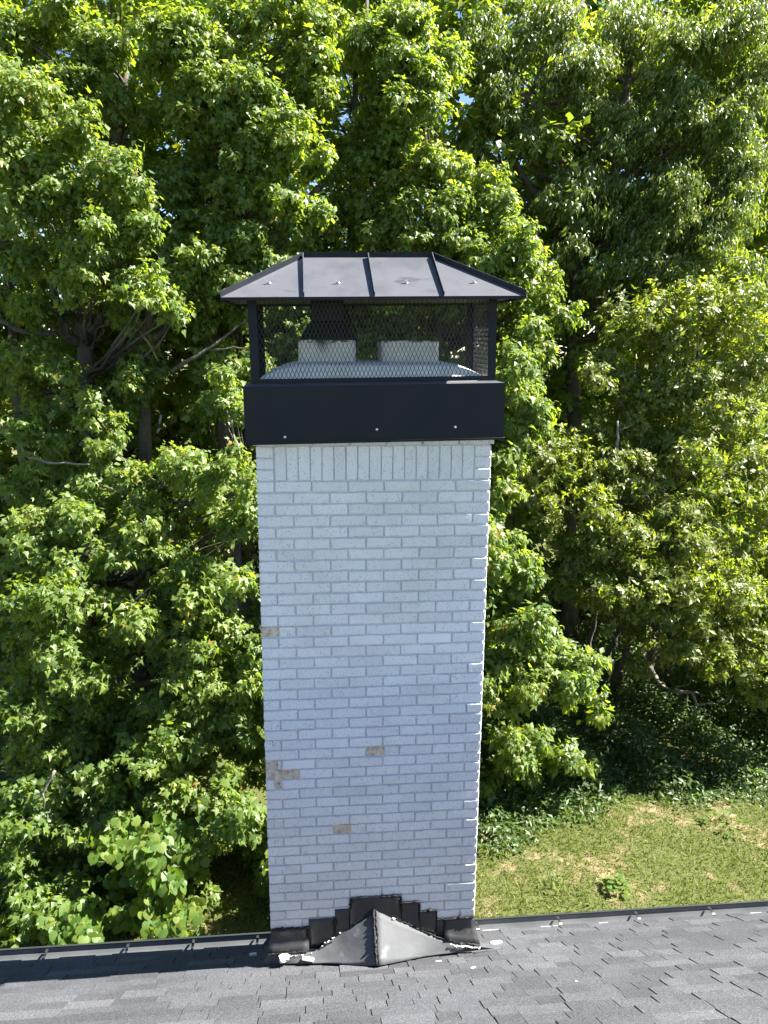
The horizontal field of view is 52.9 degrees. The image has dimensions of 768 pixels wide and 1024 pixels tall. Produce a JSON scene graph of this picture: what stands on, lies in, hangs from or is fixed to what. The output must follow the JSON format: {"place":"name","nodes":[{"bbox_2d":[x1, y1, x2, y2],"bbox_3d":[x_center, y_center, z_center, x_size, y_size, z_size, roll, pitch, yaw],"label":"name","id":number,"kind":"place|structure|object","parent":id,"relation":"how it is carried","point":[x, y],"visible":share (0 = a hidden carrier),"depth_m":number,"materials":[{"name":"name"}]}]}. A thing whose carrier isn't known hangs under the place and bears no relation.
{"place":"outdoors","nodes":[
{"label":"outdoors","id":0,"kind":"place"},
{"bbox_2d":[1,0,758,361],"label":"sky","id":1,"kind":"structure","parent":0,"point":[465,99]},
{"bbox_2d":[0,360,767,948],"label":"ground","id":2,"kind":"structure","parent":0,"point":[576,894],"depth_m":11.31,"materials":[{"name":"green plant"}]},
{"bbox_2d":[0,324,24,528],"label":"forest tree","id":3,"kind":"object","parent":2,"relation":"on","point":[5,456],"visible":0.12,"depth_m":16.02,"materials":[{"name":"green plant"}]},
{"bbox_2d":[36,885,109,945],"bbox_3d":[-3.677,5.097,9.384,1.456,0.900,0.808,12,17,41],"label":"grape vine","id":4,"kind":"object","parent":2,"relation":"on","point":[79,920],"visible":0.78,"depth_m":9.32,"materials":[{"name":"green plant"}]},
{"bbox_2d":[0,757,149,947],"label":"maple sapling","id":5,"kind":"object","parent":2,"relation":"on","point":[35,808],"visible":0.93,"depth_m":9.99,"materials":[{"name":"green plant"}]},
{"bbox_2d":[0,0,168,688],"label":"forest tree","id":6,"kind":"object","parent":2,"relation":"on","point":[65,345],"visible":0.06,"depth_m":14.47,"materials":[{"name":"green plant"}]},
{"bbox_2d":[0,0,169,604],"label":"forest tree","id":7,"kind":"object","parent":2,"relation":"on","point":[101,8],"visible":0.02,"depth_m":18.78,"materials":[{"name":"green plant"}]},
{"bbox_2d":[0,0,248,587],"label":"maple tree","id":8,"kind":"object","parent":2,"relation":"on","point":[114,222],"visible":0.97,"depth_m":11.43,"materials":[{"name":"green plant"}]},
{"bbox_2d":[0,0,256,677],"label":"forest tree","id":9,"kind":"object","parent":2,"relation":"on","point":[180,427],"visible":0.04,"depth_m":15.13,"materials":[{"name":"green plant"}]},
{"bbox_2d":[0,411,265,824],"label":"maple tree","id":10,"kind":"object","parent":2,"relation":"on","point":[111,634],"visible":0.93,"depth_m":10.45,"materials":[{"name":"green plant"}]},
{"bbox_2d":[88,806,209,939],"bbox_3d":[-3.073,4.666,9.902,2.187,1.560,1.184,11,16,38],"label":"grape vine","id":11,"kind":"object","parent":2,"relation":"on","point":[155,868],"visible":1,"depth_m":9.66,"materials":[{"name":"green plant"}]},
{"bbox_2d":[59,0,274,581],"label":"forest tree","id":12,"kind":"object","parent":2,"relation":"on","point":[168,498],"depth_m":20.20,"materials":[{"name":"green plant"}]},
{"bbox_2d":[132,757,266,910],"bbox_3d":[-2.389,4.329,10.449,2.269,1.985,1.248,10,16,35],"label":"maple sapling","id":13,"kind":"object","parent":2,"relation":"on","point":[225,799],"visible":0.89,"depth_m":10.19,"materials":[{"name":"green plant"}]},
{"bbox_2d":[71,0,364,683],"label":"forest tree","id":14,"kind":"object","parent":2,"relation":"on","point":[182,383],"visible":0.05,"depth_m":14.59,"materials":[{"name":"green plant"}]},
{"bbox_2d":[119,0,352,679],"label":"maple tree","id":15,"kind":"object","parent":2,"relation":"on","point":[218,100],"visible":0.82,"depth_m":11.92,"materials":[{"name":"green plant"}]},
{"bbox_2d":[237,0,443,597],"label":"forest tree","id":16,"kind":"object","parent":2,"relation":"on","point":[352,6],"visible":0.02,"depth_m":15.77,"materials":[{"name":"green plant"}]},
{"bbox_2d":[233,0,469,447],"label":"forest tree","id":17,"kind":"object","parent":2,"relation":"on","point":[346,100],"visible":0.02,"depth_m":20.09,"materials":[{"name":"green plant"}]},
{"bbox_2d":[0,900,767,1023],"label":"house","id":18,"kind":"structure","parent":2,"relation":"on","point":[696,964],"depth_m":4.46,"materials":[{"name":"grey"}]},
{"bbox_2d":[279,953,288,963],"bbox_3d":[-0.631,2.820,4.873,0.065,0.052,0.040,-2,12,-23],"label":"mortar chip","id":19,"kind":"object","parent":18,"relation":"on","point":[283,958],"visible":1,"depth_m":4.86,"materials":[{"name":"white concrete"}]},
{"bbox_2d":[253,300,502,965],"bbox_3d":[-0.025,2.571,5.153,1.602,7.880,0.903,-1,13,-5],"label":"chimney","id":20,"kind":"object","parent":18,"relation":"on","point":[373,559],"visible":0.91,"depth_m":4.61,"materials":[{"name":"brick"}]},
{"bbox_2d":[302,956,313,961],"bbox_3d":[-0.482,2.833,4.886,0.081,0.018,0.050,5,-10,5],"label":"mortar chip","id":21,"kind":"object","parent":20,"relation":"on","point":[307,959],"visible":1,"depth_m":4.87,"materials":[{"name":"white concrete"}]},
{"bbox_2d":[220,252,526,444],"bbox_3d":[-0.079,-0.965,4.468,1.594,1.034,0.876,-2,13,-5],"label":"chimney hood","id":22,"kind":"object","parent":20,"relation":"attached to","point":[308,410],"visible":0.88,"depth_m":4.20,"materials":[{"name":"black metal"}]},
{"bbox_2d":[490,940,501,943],"bbox_3d":[0.770,2.953,5.292,0.085,0.018,0.054,0,-16,-14],"label":"mortar chip","id":23,"kind":"object","parent":18,"relation":"on","point":[496,942],"visible":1,"depth_m":5.28,"materials":[{"name":"white concrete"}]},
{"bbox_2d":[0,602,767,914],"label":"undergrowth","id":24,"kind":"object","parent":2,"relation":"on","point":[659,700],"visible":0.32,"depth_m":13.54,"materials":[{"name":"green plant"}]},
{"bbox_2d":[233,346,614,902],"bbox_3d":[0.909,1.511,10.818,6.182,7.507,3.586,-5,14,-24],"label":"maple tree","id":25,"kind":"object","parent":2,"relation":"on","point":[573,675],"visible":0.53,"depth_m":11.01,"materials":[{"name":"green plant"}]},
{"bbox_2d":[293,0,590,391],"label":"maple tree","id":26,"kind":"object","parent":2,"relation":"on","point":[479,222],"visible":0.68,"depth_m":12.90,"materials":[{"name":"green plant"}]},
{"bbox_2d":[334,0,601,635],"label":"forest tree","id":27,"kind":"object","parent":2,"relation":"on","point":[443,22],"visible":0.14,"depth_m":15.24,"materials":[{"name":"green plant"}]},
{"bbox_2d":[378,0,624,572],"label":"forest tree","id":28,"kind":"object","parent":2,"relation":"on","point":[593,5],"depth_m":20.85,"materials":[{"name":"green plant"}]},
{"bbox_2d":[541,873,565,893],"bbox_3d":[2.334,5.102,10.596,0.366,0.195,0.308,7,14,28],"label":"weed plant","id":29,"kind":"object","parent":2,"relation":"on","point":[552,876],"visible":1,"depth_m":10.61,"materials":[{"name":"green plant"}]},
{"bbox_2d":[454,11,674,637],"bbox_3d":[4.629,-3.903,18.413,6.243,14.560,5.288,-1,13,-5],"label":"forest tree","id":30,"kind":"object","parent":2,"relation":"on","point":[546,236],"visible":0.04,"depth_m":17.80,"materials":[{"name":"green plant"}]},
{"bbox_2d":[419,0,767,648],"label":"ash tree","id":31,"kind":"object","parent":2,"relation":"on","point":[631,34],"visible":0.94,"depth_m":14.47,"materials":[{"name":"green plant"}]},
{"bbox_2d":[599,873,632,897],"bbox_3d":[3.186,5.104,10.558,0.413,0.218,0.449,-1,13,-5],"label":"weed plant","id":32,"kind":"object","parent":2,"relation":"on","point":[610,887],"visible":1,"depth_m":10.54,"materials":[{"name":"green plant"}]},
{"bbox_2d":[491,269,767,726],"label":"oak tree","id":33,"kind":"object","parent":2,"relation":"on","point":[664,593],"visible":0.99,"depth_m":13.38,"materials":[{"name":"green plant"}]},
{"bbox_2d":[523,0,767,564],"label":"forest tree","id":34,"kind":"object","parent":2,"relation":"on","point":[631,348],"depth_m":21.87,"materials":[{"name":"green plant"}]},
{"bbox_2d":[552,0,767,640],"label":"forest tree","id":35,"kind":"object","parent":2,"relation":"on","point":[713,78],"visible":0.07,"depth_m":16.71,"materials":[{"name":"green plant"}]},
{"bbox_2d":[657,51,767,551],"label":"forest tree","id":36,"kind":"object","parent":2,"relation":"on","point":[705,365],"visible":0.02,"depth_m":22.70,"materials":[{"name":"green plant"}]},
{"bbox_2d":[700,809,747,836],"bbox_3d":[5.298,4.791,11.982,0.645,0.225,0.695,-12,18,-43],"label":"weed plant","id":37,"kind":"object","parent":2,"relation":"on","point":[726,812],"visible":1,"depth_m":11.92,"materials":[{"name":"green plant"}]},
{"bbox_2d":[690,5,767,624],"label":"forest tree","id":38,"kind":"object","parent":2,"relation":"on","point":[757,237],"visible":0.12,"depth_m":17.36,"materials":[{"name":"green plant"}]},
{"bbox_2d":[730,541,767,688],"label":"edge tree","id":39,"kind":"object","parent":2,"relation":"on","point":[763,623],"visible":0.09,"depth_m":15.91,"materials":[{"name":"green plant"}]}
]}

